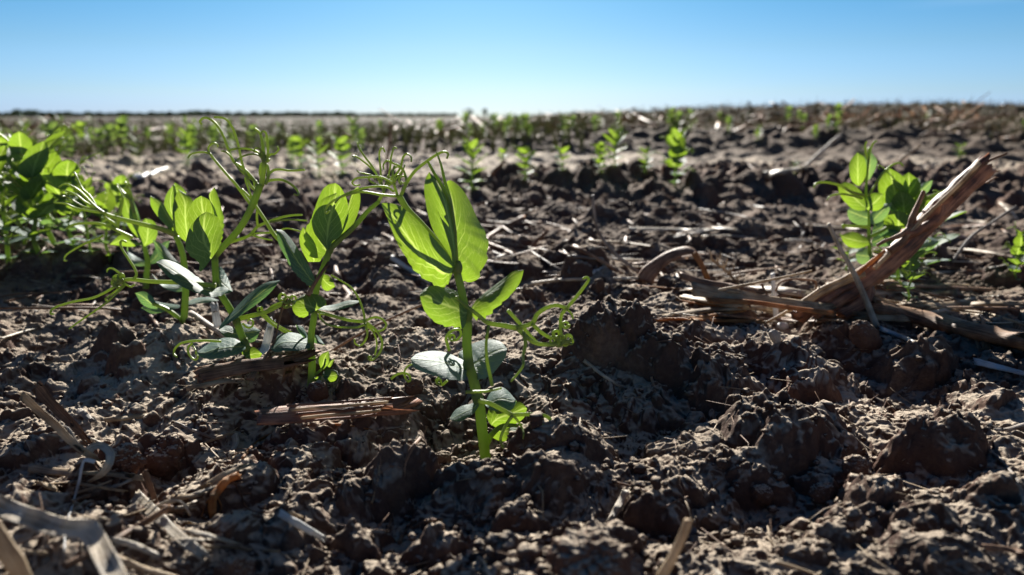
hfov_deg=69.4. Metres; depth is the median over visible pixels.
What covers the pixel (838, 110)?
distant pea seedling
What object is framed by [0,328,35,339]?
pale straw
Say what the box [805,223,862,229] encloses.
straw bit
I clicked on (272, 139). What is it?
distant pea seedling
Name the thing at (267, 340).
white straw
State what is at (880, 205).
pea plant
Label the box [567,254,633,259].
straw bit
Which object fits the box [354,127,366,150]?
distant pea seedling
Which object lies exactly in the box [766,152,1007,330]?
broken stalk
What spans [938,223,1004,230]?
brown husk strip
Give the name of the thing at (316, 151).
pea seedling
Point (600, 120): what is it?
distant pea seedling
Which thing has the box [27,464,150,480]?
flat tan straw
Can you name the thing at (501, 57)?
sky
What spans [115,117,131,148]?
distant pea seedling
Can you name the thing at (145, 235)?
pea plant
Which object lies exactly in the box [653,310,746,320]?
straw bit
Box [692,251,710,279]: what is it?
orange flap
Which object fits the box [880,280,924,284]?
straw bit
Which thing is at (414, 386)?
dark clod
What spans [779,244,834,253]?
straw bit
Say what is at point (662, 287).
straw bit
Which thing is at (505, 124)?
distant pea seedling
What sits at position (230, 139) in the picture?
distant pea seedling
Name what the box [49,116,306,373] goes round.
pea plant
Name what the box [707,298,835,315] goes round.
husk strip
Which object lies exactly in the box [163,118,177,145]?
pea seedling
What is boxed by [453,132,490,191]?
pea seedling
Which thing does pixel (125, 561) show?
tan straw
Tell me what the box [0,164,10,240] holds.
pea seedling
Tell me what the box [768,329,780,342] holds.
grey pebble
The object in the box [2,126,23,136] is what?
distant pea seedling
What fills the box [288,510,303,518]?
straw chip
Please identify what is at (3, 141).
pea seedling
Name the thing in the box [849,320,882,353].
brown lump
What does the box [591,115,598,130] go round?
distant pea seedling
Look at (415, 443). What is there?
forked root
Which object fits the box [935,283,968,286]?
straw bit
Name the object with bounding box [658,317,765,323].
straw bit
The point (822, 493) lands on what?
round clod
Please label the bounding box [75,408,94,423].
blue grey chip
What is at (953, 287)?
straw bit
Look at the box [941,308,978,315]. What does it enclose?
straw bit
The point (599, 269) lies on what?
white bit
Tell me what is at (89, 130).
distant pea seedling
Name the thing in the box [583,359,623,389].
blue grey straw
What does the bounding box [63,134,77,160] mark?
distant pea seedling
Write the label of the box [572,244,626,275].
brown flat stick
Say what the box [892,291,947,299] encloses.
straw bit
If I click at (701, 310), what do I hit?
straw bit
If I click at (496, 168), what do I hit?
brown field twig
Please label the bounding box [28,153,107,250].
pea seedling
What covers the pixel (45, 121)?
distant pea seedling
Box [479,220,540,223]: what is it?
straw bit
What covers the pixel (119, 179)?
pea seedling
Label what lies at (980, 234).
straw bit
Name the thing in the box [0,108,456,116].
wood
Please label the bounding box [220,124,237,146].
distant pea seedling
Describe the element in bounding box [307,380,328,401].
dark clod
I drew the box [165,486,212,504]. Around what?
straw bit
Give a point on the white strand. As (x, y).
(480, 558)
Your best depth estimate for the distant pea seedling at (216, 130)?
1.85 m
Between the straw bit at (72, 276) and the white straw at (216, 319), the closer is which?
the white straw at (216, 319)
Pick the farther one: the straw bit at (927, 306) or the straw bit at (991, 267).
the straw bit at (991, 267)
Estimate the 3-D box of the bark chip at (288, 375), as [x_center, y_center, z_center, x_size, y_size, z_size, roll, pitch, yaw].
[-0.083,0.032,0.275,0.005,0.009,0.007,0,13,0]
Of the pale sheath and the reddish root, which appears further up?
the pale sheath
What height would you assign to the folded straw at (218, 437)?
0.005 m
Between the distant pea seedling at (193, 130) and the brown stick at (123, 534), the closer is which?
the brown stick at (123, 534)
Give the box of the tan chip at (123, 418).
[104,413,147,421]
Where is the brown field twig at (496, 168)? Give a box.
[480,159,506,186]
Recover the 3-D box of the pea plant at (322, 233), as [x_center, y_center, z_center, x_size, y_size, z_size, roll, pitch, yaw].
[-0.070,-0.008,0.278,0.067,0.091,0.036,0,13,0]
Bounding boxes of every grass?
[439,98,1023,143]
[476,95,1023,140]
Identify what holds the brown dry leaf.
on the field soil
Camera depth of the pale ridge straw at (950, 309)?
0.37 m
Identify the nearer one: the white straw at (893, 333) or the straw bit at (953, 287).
the white straw at (893, 333)
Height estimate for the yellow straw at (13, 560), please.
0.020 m
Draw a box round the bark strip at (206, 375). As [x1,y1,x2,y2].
[186,349,320,390]
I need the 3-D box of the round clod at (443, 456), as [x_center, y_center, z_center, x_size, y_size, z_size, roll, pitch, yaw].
[-0.022,0.055,0.237,0.006,0.005,0.005,0,13,0]
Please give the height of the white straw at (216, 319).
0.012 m
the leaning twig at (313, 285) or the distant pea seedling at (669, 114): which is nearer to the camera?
the leaning twig at (313, 285)
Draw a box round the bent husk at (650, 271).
[637,246,707,283]
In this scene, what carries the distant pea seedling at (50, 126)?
on the field soil
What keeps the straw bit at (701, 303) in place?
on the field soil
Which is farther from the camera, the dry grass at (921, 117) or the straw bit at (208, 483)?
the dry grass at (921, 117)
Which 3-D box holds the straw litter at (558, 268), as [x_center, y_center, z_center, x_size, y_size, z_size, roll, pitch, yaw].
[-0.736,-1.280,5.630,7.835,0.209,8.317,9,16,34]
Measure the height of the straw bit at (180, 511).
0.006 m
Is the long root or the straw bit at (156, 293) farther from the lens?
the straw bit at (156, 293)
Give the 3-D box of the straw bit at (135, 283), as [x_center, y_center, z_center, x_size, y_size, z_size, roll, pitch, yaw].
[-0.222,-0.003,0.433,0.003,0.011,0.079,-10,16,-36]
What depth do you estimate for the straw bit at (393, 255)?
0.47 m
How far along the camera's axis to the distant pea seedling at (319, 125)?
2.19 m
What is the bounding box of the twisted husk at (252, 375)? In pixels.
[246,298,287,380]
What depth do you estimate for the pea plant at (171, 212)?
0.33 m
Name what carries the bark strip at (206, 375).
on the field soil
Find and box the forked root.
[385,426,427,532]
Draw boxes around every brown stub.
[529,229,548,249]
[965,313,981,351]
[979,311,990,350]
[1001,322,1021,362]
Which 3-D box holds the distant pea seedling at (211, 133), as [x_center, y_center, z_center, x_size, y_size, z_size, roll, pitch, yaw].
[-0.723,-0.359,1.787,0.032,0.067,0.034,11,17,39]
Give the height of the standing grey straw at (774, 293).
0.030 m
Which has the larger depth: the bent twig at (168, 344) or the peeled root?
the bent twig at (168, 344)
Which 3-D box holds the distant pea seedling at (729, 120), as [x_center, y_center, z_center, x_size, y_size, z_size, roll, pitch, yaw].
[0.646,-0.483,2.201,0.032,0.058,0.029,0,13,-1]
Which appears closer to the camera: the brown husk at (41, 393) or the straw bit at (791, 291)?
the brown husk at (41, 393)
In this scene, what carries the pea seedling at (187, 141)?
on the field soil
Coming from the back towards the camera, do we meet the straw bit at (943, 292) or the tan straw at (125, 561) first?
the straw bit at (943, 292)
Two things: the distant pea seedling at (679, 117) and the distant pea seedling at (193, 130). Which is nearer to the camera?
the distant pea seedling at (193, 130)
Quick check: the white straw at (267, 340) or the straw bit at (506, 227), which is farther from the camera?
the straw bit at (506, 227)
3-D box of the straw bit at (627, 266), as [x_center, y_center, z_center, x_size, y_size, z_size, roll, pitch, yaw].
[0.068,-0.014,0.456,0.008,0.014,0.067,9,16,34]
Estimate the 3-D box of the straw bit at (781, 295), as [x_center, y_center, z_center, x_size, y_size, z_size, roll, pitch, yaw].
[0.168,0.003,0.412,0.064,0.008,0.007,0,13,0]
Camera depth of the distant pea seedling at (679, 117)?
2.19 m
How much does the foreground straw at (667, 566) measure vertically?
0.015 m
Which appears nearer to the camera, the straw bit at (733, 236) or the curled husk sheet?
the curled husk sheet
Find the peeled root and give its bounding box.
[201,462,278,518]
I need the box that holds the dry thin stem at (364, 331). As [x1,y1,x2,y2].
[331,304,421,350]
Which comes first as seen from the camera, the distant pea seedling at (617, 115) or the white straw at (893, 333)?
the white straw at (893, 333)
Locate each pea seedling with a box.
[0,123,79,245]
[0,132,69,256]
[0,136,26,244]
[0,145,39,263]
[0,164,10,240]
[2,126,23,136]
[13,115,38,138]
[24,133,64,218]
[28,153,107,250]
[37,116,55,139]
[40,121,60,149]
[55,120,72,154]
[59,166,109,254]
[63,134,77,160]
[69,120,92,144]
[71,189,125,262]
[85,127,95,142]
[89,127,109,160]
[99,171,143,229]
[100,122,117,152]
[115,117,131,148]
[128,134,146,162]
[131,124,136,136]
[141,126,153,145]
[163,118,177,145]
[173,123,199,165]
[181,116,186,128]
[184,124,201,154]
[194,119,205,136]
[206,125,221,150]
[210,128,220,147]
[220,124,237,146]
[223,117,231,128]
[226,132,235,152]
[229,135,238,155]
[240,117,245,126]
[243,124,259,152]
[260,136,276,161]
[268,136,276,156]
[281,133,312,168]
[284,137,298,162]
[306,133,329,176]
[314,122,325,135]
[326,133,357,175]
[344,116,360,146]
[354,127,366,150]
[435,118,445,135]
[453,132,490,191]
[461,112,470,128]
[465,122,472,136]
[478,121,488,134]
[488,114,495,130]
[490,113,498,130]
[496,148,510,165]
[501,120,508,136]
[505,112,512,131]
[510,113,524,139]
[511,144,537,178]
[520,113,529,133]
[527,124,532,136]
[554,145,571,170]
[556,111,569,133]
[570,115,575,129]
[590,141,610,174]
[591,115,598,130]
[597,115,605,126]
[603,121,626,166]
[612,111,622,127]
[637,145,655,175]
[656,120,696,186]
[663,106,676,132]
[669,115,678,127]
[674,110,683,130]
[684,108,697,129]
[725,115,733,132]
[753,126,762,139]
[783,105,792,120]
[799,113,808,128]
[811,124,821,138]
[824,114,832,127]
[830,121,840,133]
[832,102,844,128]
[832,234,863,270]
[871,165,936,279]
[887,244,934,301]
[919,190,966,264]
[951,142,965,157]
[999,221,1023,280]
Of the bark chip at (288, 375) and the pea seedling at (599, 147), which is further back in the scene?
the pea seedling at (599, 147)
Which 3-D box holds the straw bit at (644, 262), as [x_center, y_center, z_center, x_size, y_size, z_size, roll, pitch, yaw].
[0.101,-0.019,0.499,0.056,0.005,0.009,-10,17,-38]
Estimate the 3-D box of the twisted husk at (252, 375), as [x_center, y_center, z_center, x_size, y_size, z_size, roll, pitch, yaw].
[-0.090,0.019,0.273,0.012,0.026,0.021,0,13,0]
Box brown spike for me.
[142,469,159,508]
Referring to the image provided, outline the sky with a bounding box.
[0,0,1023,116]
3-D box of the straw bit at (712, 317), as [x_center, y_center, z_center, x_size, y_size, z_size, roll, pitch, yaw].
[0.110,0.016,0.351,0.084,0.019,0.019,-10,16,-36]
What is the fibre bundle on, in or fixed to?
on the field soil
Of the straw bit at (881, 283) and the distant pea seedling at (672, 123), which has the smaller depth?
the straw bit at (881, 283)
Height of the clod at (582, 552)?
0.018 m
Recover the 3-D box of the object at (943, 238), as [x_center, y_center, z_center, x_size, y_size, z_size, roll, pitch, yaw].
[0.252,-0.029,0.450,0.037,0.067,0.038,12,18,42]
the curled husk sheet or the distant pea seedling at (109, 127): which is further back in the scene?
the distant pea seedling at (109, 127)
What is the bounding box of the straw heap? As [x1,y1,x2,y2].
[817,92,989,123]
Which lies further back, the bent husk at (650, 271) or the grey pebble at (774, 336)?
the bent husk at (650, 271)
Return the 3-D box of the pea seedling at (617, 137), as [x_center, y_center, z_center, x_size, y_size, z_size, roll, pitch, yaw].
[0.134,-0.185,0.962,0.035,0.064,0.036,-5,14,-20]
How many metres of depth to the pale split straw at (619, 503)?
0.20 m
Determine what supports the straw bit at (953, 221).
on the field soil
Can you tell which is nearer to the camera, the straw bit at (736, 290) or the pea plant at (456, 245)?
the pea plant at (456, 245)
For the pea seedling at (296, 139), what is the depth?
1.61 m
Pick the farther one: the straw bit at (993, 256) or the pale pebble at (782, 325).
the straw bit at (993, 256)
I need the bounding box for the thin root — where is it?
[607,479,687,507]
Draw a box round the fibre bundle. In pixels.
[184,521,210,524]
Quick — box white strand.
[477,555,490,574]
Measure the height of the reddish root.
0.011 m
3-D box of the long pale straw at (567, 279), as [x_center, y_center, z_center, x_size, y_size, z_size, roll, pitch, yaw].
[0.034,-0.001,0.434,0.078,0.015,0.017,6,14,23]
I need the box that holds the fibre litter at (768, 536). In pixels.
[22,244,990,574]
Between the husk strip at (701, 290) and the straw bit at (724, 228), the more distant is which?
the straw bit at (724, 228)
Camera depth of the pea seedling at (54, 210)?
0.64 m
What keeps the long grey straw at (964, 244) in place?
on the field soil
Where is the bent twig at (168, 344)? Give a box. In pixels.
[113,297,180,369]
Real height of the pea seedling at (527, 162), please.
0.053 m
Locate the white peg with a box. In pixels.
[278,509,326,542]
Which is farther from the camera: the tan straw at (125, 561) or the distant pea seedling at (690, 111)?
the distant pea seedling at (690, 111)
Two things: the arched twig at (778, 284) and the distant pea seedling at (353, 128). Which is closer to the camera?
the arched twig at (778, 284)
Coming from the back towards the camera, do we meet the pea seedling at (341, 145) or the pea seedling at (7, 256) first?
the pea seedling at (341, 145)
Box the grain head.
[709,250,740,284]
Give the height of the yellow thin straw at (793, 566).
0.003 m
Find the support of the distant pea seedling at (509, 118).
on the field soil
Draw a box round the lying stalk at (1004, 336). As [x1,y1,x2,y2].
[866,300,1023,350]
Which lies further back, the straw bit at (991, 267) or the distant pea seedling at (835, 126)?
the distant pea seedling at (835, 126)
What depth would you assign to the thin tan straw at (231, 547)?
0.17 m
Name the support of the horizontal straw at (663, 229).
on the field soil
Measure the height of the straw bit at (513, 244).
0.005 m
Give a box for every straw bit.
[16,533,42,545]
[18,547,48,555]
[25,285,47,290]
[25,478,57,491]
[30,480,81,485]
[36,508,60,515]
[61,510,112,519]
[70,275,98,277]
[70,491,99,501]
[72,479,112,494]
[72,482,127,492]
[107,536,159,556]
[110,478,132,487]
[117,508,146,517]
[126,281,143,286]
[151,290,169,295]
[155,503,186,514]
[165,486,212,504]
[166,491,207,499]
[168,537,223,541]
[175,504,196,509]
[186,528,244,546]
[197,463,250,489]
[244,271,274,274]
[282,325,303,327]
[326,292,362,295]
[383,255,404,257]
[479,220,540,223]
[481,224,530,228]
[487,260,518,263]
[489,244,514,249]
[493,241,540,249]
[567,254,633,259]
[586,239,653,246]
[601,264,643,267]
[614,258,654,260]
[632,257,688,263]
[637,285,683,288]
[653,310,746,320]
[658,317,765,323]
[661,307,751,316]
[673,230,708,237]
[675,267,744,270]
[675,298,743,308]
[677,294,791,312]
[681,313,776,321]
[683,288,771,294]
[699,208,760,220]
[701,235,760,239]
[711,227,742,231]
[717,313,827,322]
[747,204,776,207]
[749,286,812,296]
[758,239,820,241]
[762,311,845,320]
[769,294,792,296]
[771,316,854,318]
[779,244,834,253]
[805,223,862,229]
[809,282,895,290]
[852,311,910,321]
[875,289,903,295]
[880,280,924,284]
[888,281,997,290]
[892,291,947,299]
[897,299,939,305]
[902,301,1023,310]
[909,290,953,293]
[916,271,954,273]
[931,308,946,312]
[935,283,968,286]
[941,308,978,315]
[943,220,997,223]
[951,261,982,263]
[960,295,1002,300]
[966,233,992,235]
[973,321,1023,322]
[978,254,1011,258]
[983,263,1009,269]
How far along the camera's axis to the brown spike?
0.20 m
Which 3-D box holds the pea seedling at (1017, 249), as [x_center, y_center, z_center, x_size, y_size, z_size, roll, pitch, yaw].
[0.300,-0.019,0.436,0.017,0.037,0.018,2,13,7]
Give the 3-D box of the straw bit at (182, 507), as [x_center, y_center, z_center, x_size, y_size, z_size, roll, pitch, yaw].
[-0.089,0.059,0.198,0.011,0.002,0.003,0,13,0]
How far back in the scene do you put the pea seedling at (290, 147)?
1.62 m
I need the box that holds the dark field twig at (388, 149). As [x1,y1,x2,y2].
[385,121,391,174]
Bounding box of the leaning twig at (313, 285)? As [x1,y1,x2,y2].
[306,261,329,295]
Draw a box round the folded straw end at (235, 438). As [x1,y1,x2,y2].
[227,433,238,459]
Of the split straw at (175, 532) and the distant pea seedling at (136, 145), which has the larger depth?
the distant pea seedling at (136, 145)
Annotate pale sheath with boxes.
[947,248,1015,258]
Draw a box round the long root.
[241,423,371,458]
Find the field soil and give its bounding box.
[0,102,1023,574]
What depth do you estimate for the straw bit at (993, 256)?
0.51 m
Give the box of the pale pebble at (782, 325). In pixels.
[777,322,787,329]
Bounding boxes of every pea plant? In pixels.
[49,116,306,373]
[53,172,218,323]
[110,181,169,288]
[241,142,411,386]
[324,146,589,458]
[813,140,944,263]
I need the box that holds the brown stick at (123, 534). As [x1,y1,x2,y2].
[61,503,172,569]
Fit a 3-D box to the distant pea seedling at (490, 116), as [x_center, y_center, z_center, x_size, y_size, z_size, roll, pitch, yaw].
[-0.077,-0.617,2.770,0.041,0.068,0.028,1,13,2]
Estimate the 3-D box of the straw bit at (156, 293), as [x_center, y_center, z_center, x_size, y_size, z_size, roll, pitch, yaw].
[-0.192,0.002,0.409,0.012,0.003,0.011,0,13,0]
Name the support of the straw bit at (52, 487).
on the field soil
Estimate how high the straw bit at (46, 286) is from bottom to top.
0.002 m
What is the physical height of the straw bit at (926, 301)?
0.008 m
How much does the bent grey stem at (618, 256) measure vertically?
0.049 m
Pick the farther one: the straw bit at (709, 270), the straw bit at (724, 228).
the straw bit at (724, 228)
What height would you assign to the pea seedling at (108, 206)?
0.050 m
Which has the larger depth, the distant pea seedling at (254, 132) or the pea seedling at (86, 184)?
the distant pea seedling at (254, 132)
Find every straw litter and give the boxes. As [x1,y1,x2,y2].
[0,101,1023,143]
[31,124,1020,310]
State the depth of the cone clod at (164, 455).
0.23 m
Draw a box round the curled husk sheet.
[872,295,898,305]
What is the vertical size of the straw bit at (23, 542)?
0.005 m
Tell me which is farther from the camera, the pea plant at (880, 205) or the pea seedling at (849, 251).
the pea seedling at (849, 251)
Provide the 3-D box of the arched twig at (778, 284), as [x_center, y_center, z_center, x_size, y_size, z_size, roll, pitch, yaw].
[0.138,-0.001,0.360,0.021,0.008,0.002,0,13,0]
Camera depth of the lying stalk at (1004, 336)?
0.33 m
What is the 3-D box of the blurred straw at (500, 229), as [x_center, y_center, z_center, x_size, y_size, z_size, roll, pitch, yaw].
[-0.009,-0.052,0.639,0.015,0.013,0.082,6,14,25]
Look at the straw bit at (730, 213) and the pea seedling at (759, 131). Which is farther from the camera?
the pea seedling at (759, 131)
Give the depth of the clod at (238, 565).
0.16 m
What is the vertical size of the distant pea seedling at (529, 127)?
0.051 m
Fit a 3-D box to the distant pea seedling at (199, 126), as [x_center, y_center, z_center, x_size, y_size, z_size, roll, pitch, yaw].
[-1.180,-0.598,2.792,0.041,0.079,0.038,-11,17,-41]
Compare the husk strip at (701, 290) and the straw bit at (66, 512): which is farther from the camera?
the husk strip at (701, 290)
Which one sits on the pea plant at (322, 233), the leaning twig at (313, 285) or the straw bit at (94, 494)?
the leaning twig at (313, 285)
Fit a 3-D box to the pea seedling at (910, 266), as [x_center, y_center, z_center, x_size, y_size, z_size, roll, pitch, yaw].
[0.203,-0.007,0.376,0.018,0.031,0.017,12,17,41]
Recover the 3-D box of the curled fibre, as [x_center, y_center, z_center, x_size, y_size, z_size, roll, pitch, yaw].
[-0.085,0.055,0.185,0.009,0.004,0.001,0,13,0]
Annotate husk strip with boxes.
[678,272,766,294]
[689,282,836,312]
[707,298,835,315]
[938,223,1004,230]
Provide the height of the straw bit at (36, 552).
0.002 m
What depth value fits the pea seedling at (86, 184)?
0.47 m
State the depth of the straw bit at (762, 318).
0.36 m
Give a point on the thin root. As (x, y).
(641, 489)
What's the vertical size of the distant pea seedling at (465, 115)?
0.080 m
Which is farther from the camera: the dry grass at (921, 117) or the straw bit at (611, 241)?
the dry grass at (921, 117)
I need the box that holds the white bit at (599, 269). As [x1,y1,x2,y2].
[592,265,610,273]
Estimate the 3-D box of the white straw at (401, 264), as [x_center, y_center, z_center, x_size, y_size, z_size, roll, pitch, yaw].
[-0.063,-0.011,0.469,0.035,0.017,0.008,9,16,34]
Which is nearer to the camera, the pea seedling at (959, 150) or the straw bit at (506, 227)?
the straw bit at (506, 227)
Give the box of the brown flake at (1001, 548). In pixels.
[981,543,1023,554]
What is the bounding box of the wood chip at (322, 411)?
[253,396,422,424]
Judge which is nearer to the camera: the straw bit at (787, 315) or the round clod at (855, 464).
the round clod at (855, 464)
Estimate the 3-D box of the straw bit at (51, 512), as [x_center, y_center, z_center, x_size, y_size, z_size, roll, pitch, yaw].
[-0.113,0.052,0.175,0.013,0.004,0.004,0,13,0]
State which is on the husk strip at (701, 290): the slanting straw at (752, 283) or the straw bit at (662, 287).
the slanting straw at (752, 283)
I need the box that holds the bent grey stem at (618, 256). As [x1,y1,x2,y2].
[591,194,639,273]
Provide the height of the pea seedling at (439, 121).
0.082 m
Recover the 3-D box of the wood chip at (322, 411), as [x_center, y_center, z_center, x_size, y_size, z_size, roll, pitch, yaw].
[-0.058,0.040,0.245,0.057,0.010,0.010,-1,13,-3]
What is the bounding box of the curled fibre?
[157,499,191,514]
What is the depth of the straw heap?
3.08 m
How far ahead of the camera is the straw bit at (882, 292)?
0.40 m
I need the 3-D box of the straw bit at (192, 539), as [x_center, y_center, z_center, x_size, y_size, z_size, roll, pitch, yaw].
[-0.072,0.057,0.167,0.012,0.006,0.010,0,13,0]
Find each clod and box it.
[105,442,146,473]
[143,432,184,480]
[213,555,254,574]
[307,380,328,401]
[404,377,423,395]
[437,450,451,463]
[546,528,634,574]
[596,278,604,292]
[750,484,773,505]
[808,481,835,504]
[841,454,868,476]
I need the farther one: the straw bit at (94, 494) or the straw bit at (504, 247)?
the straw bit at (504, 247)
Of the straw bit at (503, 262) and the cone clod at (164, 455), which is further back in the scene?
the straw bit at (503, 262)
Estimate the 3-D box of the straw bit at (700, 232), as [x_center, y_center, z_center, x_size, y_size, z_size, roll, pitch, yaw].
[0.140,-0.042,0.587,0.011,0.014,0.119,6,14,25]
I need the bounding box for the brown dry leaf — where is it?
[937,232,979,241]
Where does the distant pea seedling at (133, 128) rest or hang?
on the field soil
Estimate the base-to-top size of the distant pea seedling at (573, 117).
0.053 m
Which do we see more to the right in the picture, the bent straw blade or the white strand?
the white strand
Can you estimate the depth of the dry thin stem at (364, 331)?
0.34 m
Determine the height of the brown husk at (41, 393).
0.020 m
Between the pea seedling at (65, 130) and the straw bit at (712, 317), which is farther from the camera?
the pea seedling at (65, 130)
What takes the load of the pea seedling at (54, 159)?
on the field soil
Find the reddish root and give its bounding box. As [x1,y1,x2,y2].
[397,518,442,544]
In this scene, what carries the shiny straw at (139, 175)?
on the field soil
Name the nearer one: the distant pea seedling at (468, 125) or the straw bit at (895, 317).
the straw bit at (895, 317)
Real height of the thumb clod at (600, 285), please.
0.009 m
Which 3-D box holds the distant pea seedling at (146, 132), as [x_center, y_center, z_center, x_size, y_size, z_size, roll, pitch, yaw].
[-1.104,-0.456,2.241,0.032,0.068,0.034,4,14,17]
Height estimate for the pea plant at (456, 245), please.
0.099 m
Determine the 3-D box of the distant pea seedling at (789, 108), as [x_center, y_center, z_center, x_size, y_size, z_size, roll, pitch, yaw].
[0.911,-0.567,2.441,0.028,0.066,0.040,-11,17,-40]
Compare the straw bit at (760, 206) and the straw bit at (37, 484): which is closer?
the straw bit at (37, 484)
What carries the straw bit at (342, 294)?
on the field soil
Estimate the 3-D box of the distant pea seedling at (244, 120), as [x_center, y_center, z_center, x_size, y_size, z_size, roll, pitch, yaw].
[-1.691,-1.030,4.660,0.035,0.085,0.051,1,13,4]
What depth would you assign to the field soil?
0.28 m
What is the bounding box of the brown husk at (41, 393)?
[31,380,92,445]
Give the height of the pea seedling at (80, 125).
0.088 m
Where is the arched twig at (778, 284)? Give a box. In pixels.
[775,278,816,290]
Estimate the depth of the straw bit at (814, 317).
0.36 m
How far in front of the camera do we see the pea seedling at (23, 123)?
1.91 m
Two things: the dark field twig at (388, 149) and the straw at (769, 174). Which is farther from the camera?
the dark field twig at (388, 149)
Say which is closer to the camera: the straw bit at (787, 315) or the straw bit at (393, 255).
the straw bit at (787, 315)
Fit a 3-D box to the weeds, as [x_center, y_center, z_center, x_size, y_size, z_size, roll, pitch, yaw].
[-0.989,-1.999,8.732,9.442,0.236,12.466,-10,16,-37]
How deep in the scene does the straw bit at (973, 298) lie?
0.42 m
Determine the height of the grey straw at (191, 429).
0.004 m
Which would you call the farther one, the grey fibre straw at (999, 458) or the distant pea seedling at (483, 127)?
the distant pea seedling at (483, 127)
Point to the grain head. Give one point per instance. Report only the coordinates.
(716, 261)
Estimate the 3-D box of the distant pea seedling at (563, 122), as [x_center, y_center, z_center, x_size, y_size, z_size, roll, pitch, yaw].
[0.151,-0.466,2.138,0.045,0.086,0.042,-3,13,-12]
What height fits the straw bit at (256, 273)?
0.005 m
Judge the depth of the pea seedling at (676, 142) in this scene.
0.91 m
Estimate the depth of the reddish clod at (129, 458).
0.21 m
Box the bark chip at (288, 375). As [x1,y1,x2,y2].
[281,366,295,386]
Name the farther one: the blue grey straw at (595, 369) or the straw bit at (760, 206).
the straw bit at (760, 206)
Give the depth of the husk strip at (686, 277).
0.36 m
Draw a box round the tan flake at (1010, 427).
[994,423,1023,431]
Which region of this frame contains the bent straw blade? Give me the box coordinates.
[0,494,127,574]
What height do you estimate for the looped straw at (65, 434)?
0.025 m
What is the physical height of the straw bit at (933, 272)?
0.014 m
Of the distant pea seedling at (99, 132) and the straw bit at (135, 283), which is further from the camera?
the distant pea seedling at (99, 132)
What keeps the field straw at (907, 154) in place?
on the field soil
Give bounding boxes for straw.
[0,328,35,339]
[0,521,32,574]
[18,391,114,551]
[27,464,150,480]
[116,553,174,574]
[128,489,210,561]
[133,172,148,178]
[147,167,168,176]
[174,421,215,439]
[188,310,225,337]
[200,432,235,444]
[203,545,280,551]
[210,302,220,328]
[260,317,275,354]
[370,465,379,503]
[390,255,430,283]
[486,215,524,238]
[515,277,638,290]
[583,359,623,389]
[606,489,630,521]
[627,227,714,231]
[656,517,692,574]
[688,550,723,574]
[715,270,812,290]
[763,166,812,178]
[768,558,819,574]
[770,272,779,323]
[804,133,841,165]
[827,222,879,328]
[879,326,914,341]
[886,299,1023,325]
[892,145,920,167]
[951,205,1016,260]
[972,358,1023,375]
[988,449,1021,483]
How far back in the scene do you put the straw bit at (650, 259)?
0.50 m
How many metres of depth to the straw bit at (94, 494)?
0.20 m
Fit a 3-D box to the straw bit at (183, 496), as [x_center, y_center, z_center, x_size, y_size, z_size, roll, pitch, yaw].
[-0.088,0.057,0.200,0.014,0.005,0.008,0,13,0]
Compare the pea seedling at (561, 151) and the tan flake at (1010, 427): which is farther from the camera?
the pea seedling at (561, 151)
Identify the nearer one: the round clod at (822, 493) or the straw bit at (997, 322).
the round clod at (822, 493)
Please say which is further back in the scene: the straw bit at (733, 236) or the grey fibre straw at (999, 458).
the straw bit at (733, 236)
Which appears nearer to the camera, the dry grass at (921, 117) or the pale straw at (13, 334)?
the pale straw at (13, 334)
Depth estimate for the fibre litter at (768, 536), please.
0.20 m
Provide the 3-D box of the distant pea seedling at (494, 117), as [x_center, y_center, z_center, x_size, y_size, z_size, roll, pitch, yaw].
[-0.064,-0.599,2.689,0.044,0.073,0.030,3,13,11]
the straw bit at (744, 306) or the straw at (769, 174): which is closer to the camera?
the straw bit at (744, 306)
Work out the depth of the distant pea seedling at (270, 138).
1.73 m
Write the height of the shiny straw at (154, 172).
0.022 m
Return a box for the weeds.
[1,110,588,156]
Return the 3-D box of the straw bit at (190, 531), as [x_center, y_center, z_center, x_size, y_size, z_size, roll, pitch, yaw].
[-0.069,0.057,0.169,0.015,0.007,0.010,0,13,0]
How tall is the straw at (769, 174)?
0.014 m
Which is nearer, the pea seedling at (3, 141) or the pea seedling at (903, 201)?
the pea seedling at (903, 201)
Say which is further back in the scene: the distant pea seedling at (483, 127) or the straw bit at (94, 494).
the distant pea seedling at (483, 127)
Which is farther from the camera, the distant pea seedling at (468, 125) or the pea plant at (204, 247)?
the distant pea seedling at (468, 125)
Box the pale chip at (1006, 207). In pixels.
[998,202,1018,219]
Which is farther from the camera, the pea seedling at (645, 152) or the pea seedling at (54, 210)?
the pea seedling at (645, 152)
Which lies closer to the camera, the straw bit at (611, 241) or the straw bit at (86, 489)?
the straw bit at (86, 489)
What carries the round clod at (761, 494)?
on the field soil
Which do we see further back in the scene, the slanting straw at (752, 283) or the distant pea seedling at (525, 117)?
the distant pea seedling at (525, 117)

